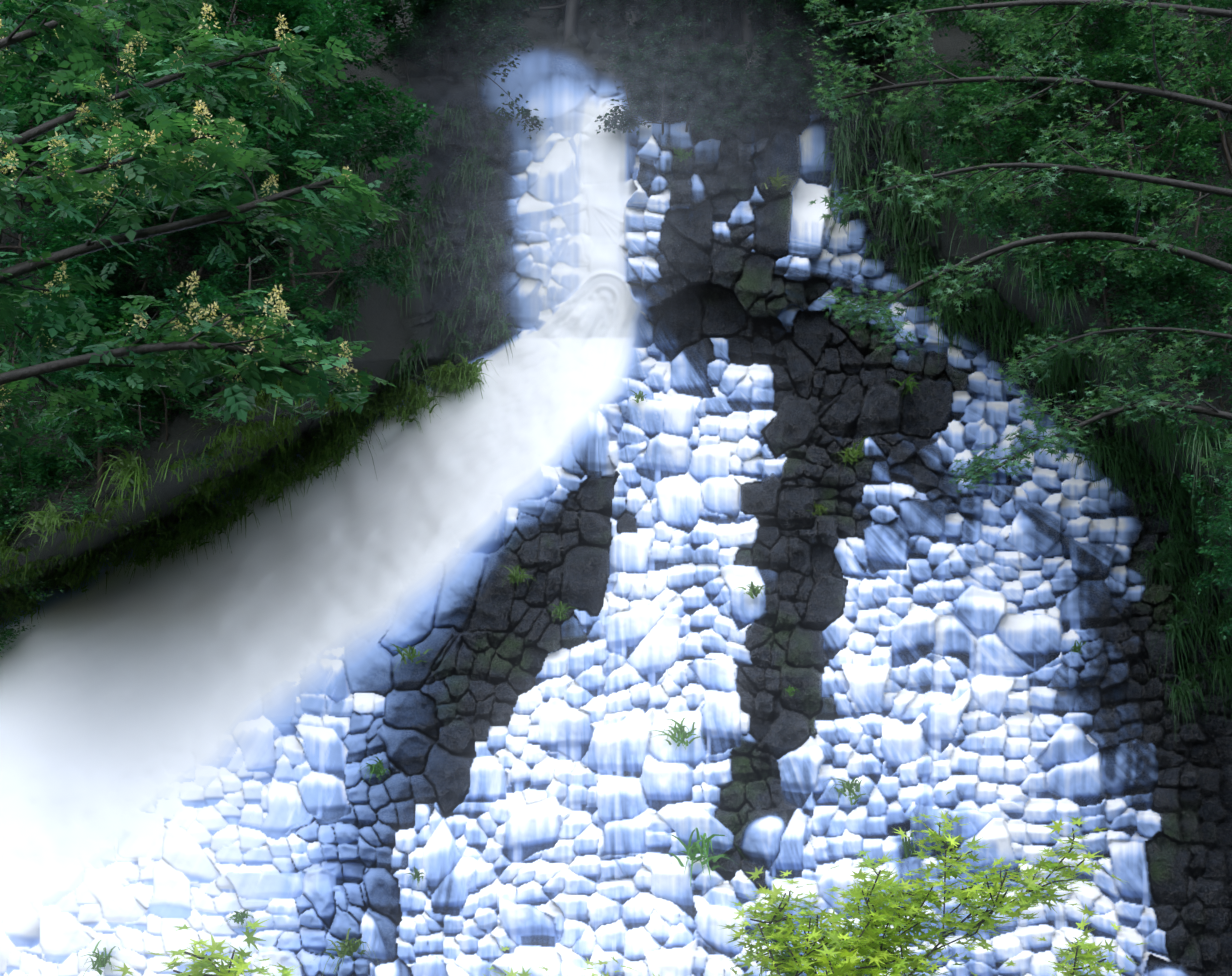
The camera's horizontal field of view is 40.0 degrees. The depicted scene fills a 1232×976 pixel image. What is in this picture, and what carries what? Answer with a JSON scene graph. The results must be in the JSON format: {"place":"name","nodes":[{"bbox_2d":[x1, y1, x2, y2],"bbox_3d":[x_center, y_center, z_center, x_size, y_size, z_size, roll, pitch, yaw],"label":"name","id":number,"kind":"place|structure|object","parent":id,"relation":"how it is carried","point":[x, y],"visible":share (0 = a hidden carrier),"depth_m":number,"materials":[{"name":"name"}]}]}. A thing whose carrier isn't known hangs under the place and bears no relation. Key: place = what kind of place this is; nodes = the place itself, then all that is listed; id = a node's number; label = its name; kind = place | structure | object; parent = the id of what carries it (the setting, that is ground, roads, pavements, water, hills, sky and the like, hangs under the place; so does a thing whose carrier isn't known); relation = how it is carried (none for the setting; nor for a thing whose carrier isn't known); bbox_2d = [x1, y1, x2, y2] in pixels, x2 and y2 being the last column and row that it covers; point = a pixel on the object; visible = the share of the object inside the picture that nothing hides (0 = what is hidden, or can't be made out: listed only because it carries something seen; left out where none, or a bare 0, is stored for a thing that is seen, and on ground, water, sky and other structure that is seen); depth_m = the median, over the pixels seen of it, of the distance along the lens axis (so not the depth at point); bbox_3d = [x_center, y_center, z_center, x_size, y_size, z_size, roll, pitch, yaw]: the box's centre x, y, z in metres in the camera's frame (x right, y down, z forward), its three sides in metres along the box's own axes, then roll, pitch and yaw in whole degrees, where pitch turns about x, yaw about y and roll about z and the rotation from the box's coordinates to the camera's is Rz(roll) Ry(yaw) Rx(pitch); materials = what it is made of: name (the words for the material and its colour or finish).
{"place":"outdoors","nodes":[
{"label":"outdoors","id":0,"kind":"place"},
{"bbox_2d":[0,0,1231,975],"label":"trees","id":1,"kind":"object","parent":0,"point":[201,744],"depth_m":52.07,"materials":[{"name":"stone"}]},
{"bbox_2d":[0,446,52,554],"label":"bush","id":2,"kind":"object","parent":1,"relation":"on","point":[10,519],"visible":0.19,"depth_m":49.66,"materials":[{"name":"green plant"}]},
{"bbox_2d":[0,575,60,656],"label":"bush","id":3,"kind":"object","parent":1,"relation":"on","point":[8,632],"visible":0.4,"depth_m":60.46,"materials":[{"name":"green plant"}]},
{"bbox_2d":[0,437,69,512],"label":"bush","id":4,"kind":"object","parent":1,"relation":"on","point":[34,474],"visible":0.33,"depth_m":49.66,"materials":[{"name":"green plant"}]},
{"bbox_2d":[0,385,76,523],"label":"bush","id":5,"kind":"object","parent":1,"relation":"on","point":[8,424],"visible":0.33,"depth_m":48.92,"materials":[{"name":"green plant"}]},
{"bbox_2d":[0,116,76,355],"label":"tree","id":6,"kind":"object","parent":1,"relation":"on","point":[19,238],"visible":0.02,"depth_m":52.12,"materials":[{"name":"green plant"}]},
{"bbox_2d":[0,251,133,466],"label":"tree","id":7,"kind":"object","parent":1,"relation":"on","point":[16,351],"visible":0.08,"depth_m":50.89,"materials":[{"name":"green plant"}]},
{"bbox_2d":[10,342,134,462],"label":"bush","id":8,"kind":"object","parent":1,"relation":"on","point":[44,406],"visible":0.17,"depth_m":48.52,"materials":[{"name":"green plant"}]},
{"bbox_2d":[21,414,142,516],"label":"bush","id":9,"kind":"object","parent":1,"relation":"on","point":[79,473],"visible":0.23,"depth_m":48.78,"materials":[{"name":"green plant"}]},
{"bbox_2d":[0,58,171,305],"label":"tree","id":10,"kind":"object","parent":1,"relation":"on","point":[29,82],"visible":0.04,"depth_m":50.70,"materials":[{"name":"green plant"}]},
{"bbox_2d":[0,172,172,427],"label":"tree","id":11,"kind":"object","parent":1,"relation":"on","point":[72,266],"visible":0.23,"depth_m":47.74,"materials":[{"name":"green plant"}]},
{"bbox_2d":[0,44,186,268],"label":"tree","id":12,"kind":"object","parent":1,"relation":"on","point":[51,111],"visible":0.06,"depth_m":50.60,"materials":[{"name":"green plant"}]},
{"bbox_2d":[0,0,187,172],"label":"tree","id":13,"kind":"object","parent":1,"relation":"on","point":[15,8],"visible":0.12,"depth_m":51.08,"materials":[{"name":"green plant"}]},
{"bbox_2d":[23,344,177,470],"bbox_3d":[-14.612,-2.063,48.224,5.215,4.286,3.263,-7,-12,39],"label":"bush","id":14,"kind":"object","parent":1,"relation":"on","point":[113,416],"visible":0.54,"depth_m":48.00,"materials":[{"name":"green plant"}]},
{"bbox_2d":[34,307,178,465],"bbox_3d":[-14.030,-2.655,47.678,3.146,4.335,4.666,-3,-10,19],"label":"bush","id":15,"kind":"object","parent":1,"relation":"on","point":[43,421],"visible":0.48,"depth_m":47.19,"materials":[{"name":"green plant"}]},
{"bbox_2d":[1,281,236,512],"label":"tree","id":16,"kind":"object","parent":1,"relation":"on","point":[64,372],"visible":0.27,"depth_m":48.39,"materials":[{"name":"green plant"}]},
{"bbox_2d":[0,0,250,224],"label":"tree","id":17,"kind":"object","parent":1,"relation":"on","point":[54,94],"visible":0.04,"depth_m":51.45,"materials":[{"name":"green plant"}]},
{"bbox_2d":[82,359,178,442],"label":"bush","id":18,"kind":"object","parent":1,"relation":"on","point":[145,405],"visible":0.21,"depth_m":48.24,"materials":[{"name":"green plant"}]},
{"bbox_2d":[5,135,263,342],"bbox_3d":[-13.990,-7.743,50.758,7.570,6.901,8.306,0,-9,2],"label":"tree","id":19,"kind":"object","parent":1,"relation":"on","point":[150,262],"visible":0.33,"depth_m":48.83,"materials":[{"name":"green plant"}]},
{"bbox_2d":[0,3,272,181],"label":"tree","id":20,"kind":"object","parent":1,"relation":"on","point":[43,56],"visible":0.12,"depth_m":50.95,"materials":[{"name":"green plant"}]},
{"bbox_2d":[63,313,237,443],"bbox_3d":[-12.972,-2.822,47.281,3.836,3.340,4.652,7,-11,-36],"label":"bush","id":21,"kind":"object","parent":1,"relation":"on","point":[199,407],"visible":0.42,"depth_m":47.26,"materials":[{"name":"green plant"}]},
{"bbox_2d":[37,0,274,142],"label":"tree","id":22,"kind":"object","parent":1,"relation":"on","point":[223,18],"visible":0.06,"depth_m":53.15,"materials":[{"name":"green plant"}]},
{"bbox_2d":[58,96,267,323],"bbox_3d":[-13.755,-7.471,50.067,6.139,8.287,8.824,5,-10,-28],"label":"tree","id":23,"kind":"object","parent":1,"relation":"on","point":[93,219],"visible":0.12,"depth_m":48.27,"materials":[{"name":"green plant"}]},
{"bbox_2d":[148,302,224,402],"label":"bush","id":24,"kind":"object","parent":1,"relation":"on","point":[210,388],"visible":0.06,"depth_m":47.68,"materials":[{"name":"green plant"}]},
{"bbox_2d":[77,155,301,366],"bbox_3d":[-12.924,-5.619,49.957,7.270,7.395,7.448,2,-9,-15],"label":"tree","id":25,"kind":"object","parent":1,"relation":"on","point":[199,212],"visible":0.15,"depth_m":49.46,"materials":[{"name":"green plant"}]},
{"bbox_2d":[106,65,290,260],"bbox_3d":[-12.660,-9.356,52.176,7.247,6.297,6.302,5,-10,-28],"label":"tree","id":26,"kind":"object","parent":1,"relation":"on","point":[138,105],"visible":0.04,"depth_m":50.19,"materials":[{"name":"green plant"}]},
{"bbox_2d":[90,0,331,146],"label":"tree","id":27,"kind":"object","parent":1,"relation":"on","point":[281,7],"visible":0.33,"depth_m":51.20,"materials":[{"name":"green plant"}]},
{"bbox_2d":[110,0,325,106],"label":"tree","id":28,"kind":"object","parent":1,"relation":"on","point":[245,16],"visible":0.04,"depth_m":52.88,"materials":[{"name":"green plant"}]},
{"bbox_2d":[170,311,267,421],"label":"bush","id":29,"kind":"object","parent":1,"relation":"on","point":[222,389],"visible":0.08,"depth_m":47.80,"materials":[{"name":"green plant"}]},
{"bbox_2d":[157,242,361,408],"bbox_3d":[-10.287,-4.558,47.422,5.760,5.465,5.674,0,-9,2],"label":"tree","id":30,"kind":"object","parent":1,"relation":"on","point":[219,298],"visible":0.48,"depth_m":47.87,"materials":[{"name":"green plant"}]},
{"bbox_2d":[169,18,364,252],"bbox_3d":[-10.756,-9.925,50.174,6.318,6.913,8.302,0,-9,2],"label":"tree","id":31,"kind":"object","parent":1,"relation":"on","point":[268,142],"visible":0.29,"depth_m":48.86,"materials":[{"name":"green plant"}]},
{"bbox_2d":[235,296,328,424],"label":"bush","id":32,"kind":"object","parent":1,"relation":"on","point":[308,369],"visible":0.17,"depth_m":47.73,"materials":[{"name":"green plant"}]},
{"bbox_2d":[202,108,431,324],"bbox_3d":[-9.121,-7.064,50.082,7.428,6.665,5.978,-6,-11,32],"label":"tree","id":33,"kind":"object","parent":1,"relation":"on","point":[350,274],"visible":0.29,"depth_m":49.70,"materials":[{"name":"green plant"}]},
{"bbox_2d":[227,0,438,184],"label":"tree","id":34,"kind":"object","parent":1,"relation":"on","point":[349,98],"visible":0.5,"depth_m":50.01,"materials":[{"name":"green plant"}]},
{"bbox_2d":[353,0,445,41],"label":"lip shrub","id":35,"kind":"object","parent":1,"relation":"on","point":[386,17],"depth_m":62.84,"materials":[{"name":"green plant"}]},
{"bbox_2d":[356,0,443,87],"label":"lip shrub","id":36,"kind":"object","parent":1,"relation":"on","point":[398,42],"depth_m":58.42,"materials":[{"name":"green plant"}]},
{"bbox_2d":[405,0,476,58],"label":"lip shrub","id":37,"kind":"object","parent":1,"relation":"on","point":[434,17],"depth_m":59.70,"materials":[{"name":"green plant"}]},
{"bbox_2d":[387,0,507,82],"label":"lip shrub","id":38,"kind":"object","parent":1,"relation":"on","point":[476,18],"depth_m":60.14,"materials":[{"name":"green plant"}]},
{"bbox_2d":[410,0,545,139],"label":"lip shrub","id":39,"kind":"object","parent":1,"relation":"on","point":[466,43],"depth_m":58.60,"materials":[{"name":"green plant"}]},
{"bbox_2d":[424,0,538,51],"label":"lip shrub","id":40,"kind":"object","parent":1,"relation":"on","point":[485,4],"depth_m":59.88,"materials":[{"name":"green plant"}]},
{"bbox_2d":[409,161,698,383],"bbox_3d":[-1.833,-6.332,49.352,9.000,7.000,0.001,0,-9,2],"label":"water spray","id":41,"kind":"object","parent":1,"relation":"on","point":[555,275],"visible":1,"depth_m":49.35,"materials":[{"name":"white liquid"}]},
{"bbox_2d":[478,0,673,38],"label":"tree","id":42,"kind":"object","parent":1,"relation":"on","point":[550,8],"depth_m":64.94,"materials":[{"name":"green plant"}]},
{"bbox_2d":[551,0,647,43],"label":"tree","id":43,"kind":"object","parent":1,"relation":"on","point":[571,18],"depth_m":63.45,"materials":[{"name":"grey plant"}]},
{"bbox_2d":[0,83,1231,975],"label":"grass tufts","id":44,"kind":"object","parent":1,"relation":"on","point":[336,437],"visible":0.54,"depth_m":56.30,"materials":[{"name":"green plant"}]},
{"bbox_2d":[370,0,873,295],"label":"water spray","id":45,"kind":"object","parent":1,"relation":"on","point":[618,131],"visible":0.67,"depth_m":52.06,"materials":[{"name":"white liquid"}]},
{"bbox_2d":[594,60,670,130],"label":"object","id":46,"kind":"object","parent":1,"relation":"on","point":[646,81],"depth_m":59.97,"materials":[{"name":"green plant"}]},
{"bbox_2d":[580,0,693,37],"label":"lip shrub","id":47,"kind":"object","parent":1,"relation":"on","point":[612,7],"depth_m":62.01,"materials":[{"name":"green plant"}]},
{"bbox_2d":[595,14,734,134],"bbox_3d":[1.723,-14.033,57.902,5.074,4.066,4.404,0,-9,2],"label":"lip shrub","id":48,"kind":"object","parent":1,"relation":"on","point":[636,60],"depth_m":57.76,"materials":[{"name":"green plant"}]},
{"bbox_2d":[622,0,736,50],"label":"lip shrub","id":49,"kind":"object","parent":1,"relation":"on","point":[698,17],"depth_m":62.22,"materials":[{"name":"green plant"}]},
{"bbox_2d":[630,42,769,138],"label":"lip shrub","id":50,"kind":"object","parent":1,"relation":"on","point":[653,98],"depth_m":58.02,"materials":[{"name":"green plant"}]},
{"bbox_2d":[637,0,772,42],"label":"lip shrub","id":51,"kind":"object","parent":1,"relation":"on","point":[660,10],"depth_m":60.81,"materials":[{"name":"green plant"}]},
{"bbox_2d":[677,34,803,153],"bbox_3d":[3.967,-13.433,57.575,4.400,3.998,3.091,6,-11,-34],"label":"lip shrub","id":52,"kind":"object","parent":1,"relation":"on","point":[703,120],"depth_m":57.29,"materials":[{"name":"green plant"}]},
{"bbox_2d":[739,0,755,44],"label":"tree","id":53,"kind":"object","parent":1,"relation":"on","point":[745,30],"depth_m":62.04,"materials":[{"name":"grey plant"}]},
{"bbox_2d":[691,26,821,132],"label":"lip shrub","id":54,"kind":"object","parent":1,"relation":"on","point":[792,78],"depth_m":57.88,"materials":[{"name":"green plant"}]},
{"bbox_2d":[709,42,807,138],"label":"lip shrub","id":55,"kind":"object","parent":1,"relation":"on","point":[756,83],"depth_m":59.20,"materials":[{"name":"green plant"}]},
{"bbox_2d":[724,0,810,36],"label":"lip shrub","id":56,"kind":"object","parent":1,"relation":"on","point":[754,18],"depth_m":61.53,"materials":[{"name":"green plant"}]},
{"bbox_2d":[739,19,853,134],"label":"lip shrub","id":57,"kind":"object","parent":1,"relation":"on","point":[786,36],"depth_m":58.25,"materials":[{"name":"green plant"}]},
{"bbox_2d":[772,0,870,89],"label":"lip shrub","id":58,"kind":"object","parent":1,"relation":"on","point":[793,3],"depth_m":59.73,"materials":[{"name":"green plant"}]},
{"bbox_2d":[781,0,864,34],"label":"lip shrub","id":59,"kind":"object","parent":1,"relation":"on","point":[802,5],"depth_m":61.11,"materials":[{"name":"green plant"}]},
{"bbox_2d":[828,0,907,89],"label":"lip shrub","id":60,"kind":"object","parent":1,"relation":"on","point":[850,44],"visible":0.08,"depth_m":58.49,"materials":[{"name":"green plant"}]},
{"bbox_2d":[818,0,920,89],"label":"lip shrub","id":61,"kind":"object","parent":1,"relation":"on","point":[869,49],"visible":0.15,"depth_m":58.64,"materials":[{"name":"green plant"}]},
{"bbox_2d":[890,33,1027,111],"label":"bush","id":62,"kind":"object","parent":1,"relation":"on","point":[924,67],"visible":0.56,"depth_m":53.50,"materials":[{"name":"green plant"}]},
{"bbox_2d":[931,95,1029,188],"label":"bush","id":63,"kind":"object","parent":1,"relation":"on","point":[958,132],"visible":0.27,"depth_m":52.34,"materials":[{"name":"green plant"}]},
{"bbox_2d":[927,26,1064,156],"bbox_3d":[11.969,-12.431,52.736,4.352,3.676,3.194,0,-9,2],"label":"bush","id":64,"kind":"object","parent":1,"relation":"on","point":[991,44],"visible":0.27,"depth_m":52.58,"materials":[{"name":"green plant"}]},
{"bbox_2d":[909,0,1083,93],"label":"tree","id":65,"kind":"object","parent":1,"relation":"on","point":[938,4],"visible":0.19,"depth_m":53.05,"materials":[{"name":"green plant"}]},
{"bbox_2d":[923,109,1069,228],"bbox_3d":[11.815,-10.132,51.614,4.282,3.511,3.193,-4,-10,26],"label":"bush","id":66,"kind":"object","parent":1,"relation":"on","point":[950,153],"visible":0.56,"depth_m":51.64,"materials":[{"name":"green plant"}]},
{"bbox_2d":[880,10,1121,182],"bbox_3d":[11.771,-11.826,52.647,7.054,5.474,4.497,0,-9,2],"label":"tree","id":67,"kind":"object","parent":1,"relation":"on","point":[1049,112],"visible":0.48,"depth_m":51.87,"materials":[{"name":"green plant"}]},
{"bbox_2d":[951,114,1056,236],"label":"bush","id":68,"kind":"object","parent":1,"relation":"on","point":[1011,160],"visible":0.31,"depth_m":51.20,"materials":[{"name":"green plant"}]},
{"bbox_2d":[977,192,1092,271],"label":"bush","id":69,"kind":"object","parent":1,"relation":"on","point":[999,226],"visible":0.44,"depth_m":50.23,"materials":[{"name":"green plant"}]},
{"bbox_2d":[953,0,1119,204],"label":"tree","id":70,"kind":"object","parent":1,"relation":"on","point":[984,88],"visible":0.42,"depth_m":51.46,"materials":[{"name":"green plant"}]},
{"bbox_2d":[960,0,1151,121],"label":"tree","id":71,"kind":"object","parent":1,"relation":"on","point":[1116,18],"visible":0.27,"depth_m":52.95,"materials":[{"name":"green plant"}]},
{"bbox_2d":[1029,224,1101,292],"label":"bush","id":72,"kind":"object","parent":1,"relation":"on","point":[1057,266],"visible":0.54,"depth_m":49.56,"materials":[{"name":"green plant"}]},
{"bbox_2d":[964,130,1175,278],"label":"tree","id":73,"kind":"object","parent":1,"relation":"on","point":[1067,183],"visible":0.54,"depth_m":49.41,"materials":[{"name":"green plant"}]},
{"bbox_2d":[1003,0,1202,119],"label":"tree","id":74,"kind":"object","parent":1,"relation":"on","point":[1106,32],"visible":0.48,"depth_m":52.09,"materials":[{"name":"green plant"}]},
{"bbox_2d":[1013,174,1214,341],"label":"tree","id":75,"kind":"object","parent":1,"relation":"on","point":[1146,267],"visible":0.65,"depth_m":48.83,"materials":[{"name":"green plant"}]},
{"bbox_2d":[1053,182,1192,318],"bbox_3d":[15.007,-6.897,49.902,3.469,4.378,3.656,1,-9,-9],"label":"bush","id":76,"kind":"object","parent":1,"relation":"on","point":[1127,224],"visible":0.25,"depth_m":49.14,"materials":[{"name":"green plant"}]},
{"bbox_2d":[1041,139,1231,355],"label":"tree","id":77,"kind":"object","parent":1,"relation":"on","point":[1172,197],"visible":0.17,"depth_m":48.88,"materials":[{"name":"green plant"}]},
{"bbox_2d":[1051,0,1231,158],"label":"tree","id":78,"kind":"object","parent":1,"relation":"on","point":[1225,40],"visible":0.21,"depth_m":54.17,"materials":[{"name":"green plant"}]},
{"bbox_2d":[1061,0,1231,236],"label":"tree","id":79,"kind":"object","parent":1,"relation":"on","point":[1186,134],"visible":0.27,"depth_m":51.82,"materials":[{"name":"green plant"}]},
{"bbox_2d":[1092,227,1231,353],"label":"bush","id":80,"kind":"object","parent":1,"relation":"on","point":[1210,290],"visible":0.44,"depth_m":48.74,"materials":[{"name":"green plant"}]},
{"bbox_2d":[1106,292,1231,399],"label":"bush","id":81,"kind":"object","parent":1,"relation":"on","point":[1175,310],"visible":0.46,"depth_m":48.57,"materials":[{"name":"green plant"}]},
{"bbox_2d":[1113,0,1231,141],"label":"tree","id":82,"kind":"object","parent":1,"relation":"on","point":[1209,3],"visible":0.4,"depth_m":53.49,"materials":[{"name":"green plant"}]},
{"bbox_2d":[1135,271,1231,433],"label":"bush","id":83,"kind":"object","parent":1,"relation":"on","point":[1195,391],"visible":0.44,"depth_m":48.43,"materials":[{"name":"green plant"}]},
{"bbox_2d":[1142,237,1231,385],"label":"tree","id":84,"kind":"object","parent":1,"relation":"on","point":[1199,275],"visible":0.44,"depth_m":48.55,"materials":[{"name":"green plant"}]},
{"bbox_2d":[1159,41,1231,243],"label":"tree","id":85,"kind":"object","parent":1,"relation":"on","point":[1225,150],"visible":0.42,"depth_m":52.26,"materials":[{"name":"green plant"}]},
{"bbox_2d":[1175,338,1231,474],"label":"bush","id":86,"kind":"object","parent":1,"relation":"on","point":[1213,363],"visible":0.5,"depth_m":47.61,"materials":[{"name":"green plant"}]},
{"bbox_2d":[1179,472,1231,564],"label":"bush","id":87,"kind":"object","parent":1,"relation":"on","point":[1219,530],"visible":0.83,"depth_m":45.71,"materials":[{"name":"green plant"}]},
{"bbox_2d":[1186,320,1231,447],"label":"bush","id":88,"kind":"object","parent":1,"relation":"on","point":[1222,330],"visible":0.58,"depth_m":47.52,"materials":[{"name":"green plant"}]},
{"bbox_2d":[1190,554,1231,644],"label":"bush","id":89,"kind":"object","parent":1,"relation":"on","point":[1229,627],"visible":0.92,"depth_m":46.05,"materials":[{"name":"green plant"}]},
{"bbox_2d":[1193,542,1231,586],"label":"bush","id":90,"kind":"object","parent":1,"relation":"on","point":[1219,553],"visible":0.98,"depth_m":45.19,"materials":[{"name":"green plant"}]},
{"bbox_2d":[1207,452,1231,539],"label":"bush","id":91,"kind":"object","parent":1,"relation":"on","point":[1225,513],"visible":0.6,"depth_m":45.96,"materials":[{"name":"green plant"}]},
{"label":"bank ground","id":92,"kind":"structure","parent":0,"visible":0},
{"bbox_2d":[0,0,405,468],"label":"flowering tree","id":93,"kind":"object","parent":92,"relation":"on","point":[79,168],"visible":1,"depth_m":18.61,"materials":[{"name":"green plant"}]},
{"bbox_2d":[113,918,518,975],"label":"maple tree","id":94,"kind":"object","parent":92,"relation":"on","point":[208,963],"visible":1,"depth_m":5.80,"materials":[{"name":"green plant"}]},
{"bbox_2d":[494,790,1126,975],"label":"maple tree","id":95,"kind":"object","parent":92,"relation":"on","point":[874,896],"visible":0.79,"depth_m":7.47,"materials":[{"name":"green plant"}]},
{"bbox_2d":[718,866,978,975],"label":"maple tree","id":96,"kind":"object","parent":92,"relation":"on","point":[804,963],"visible":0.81,"depth_m":7.35,"materials":[{"name":"green plant"}]},
{"bbox_2d":[792,904,1145,975],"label":"maple tree","id":97,"kind":"object","parent":92,"relation":"on","point":[1087,957],"visible":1,"depth_m":6.83,"materials":[{"name":"green plant"}]},
{"bbox_2d":[797,0,1231,493],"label":"maple tree","id":98,"kind":"object","parent":92,"relation":"on","point":[1137,404],"visible":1,"depth_m":23.86,"materials":[{"name":"green plant"}]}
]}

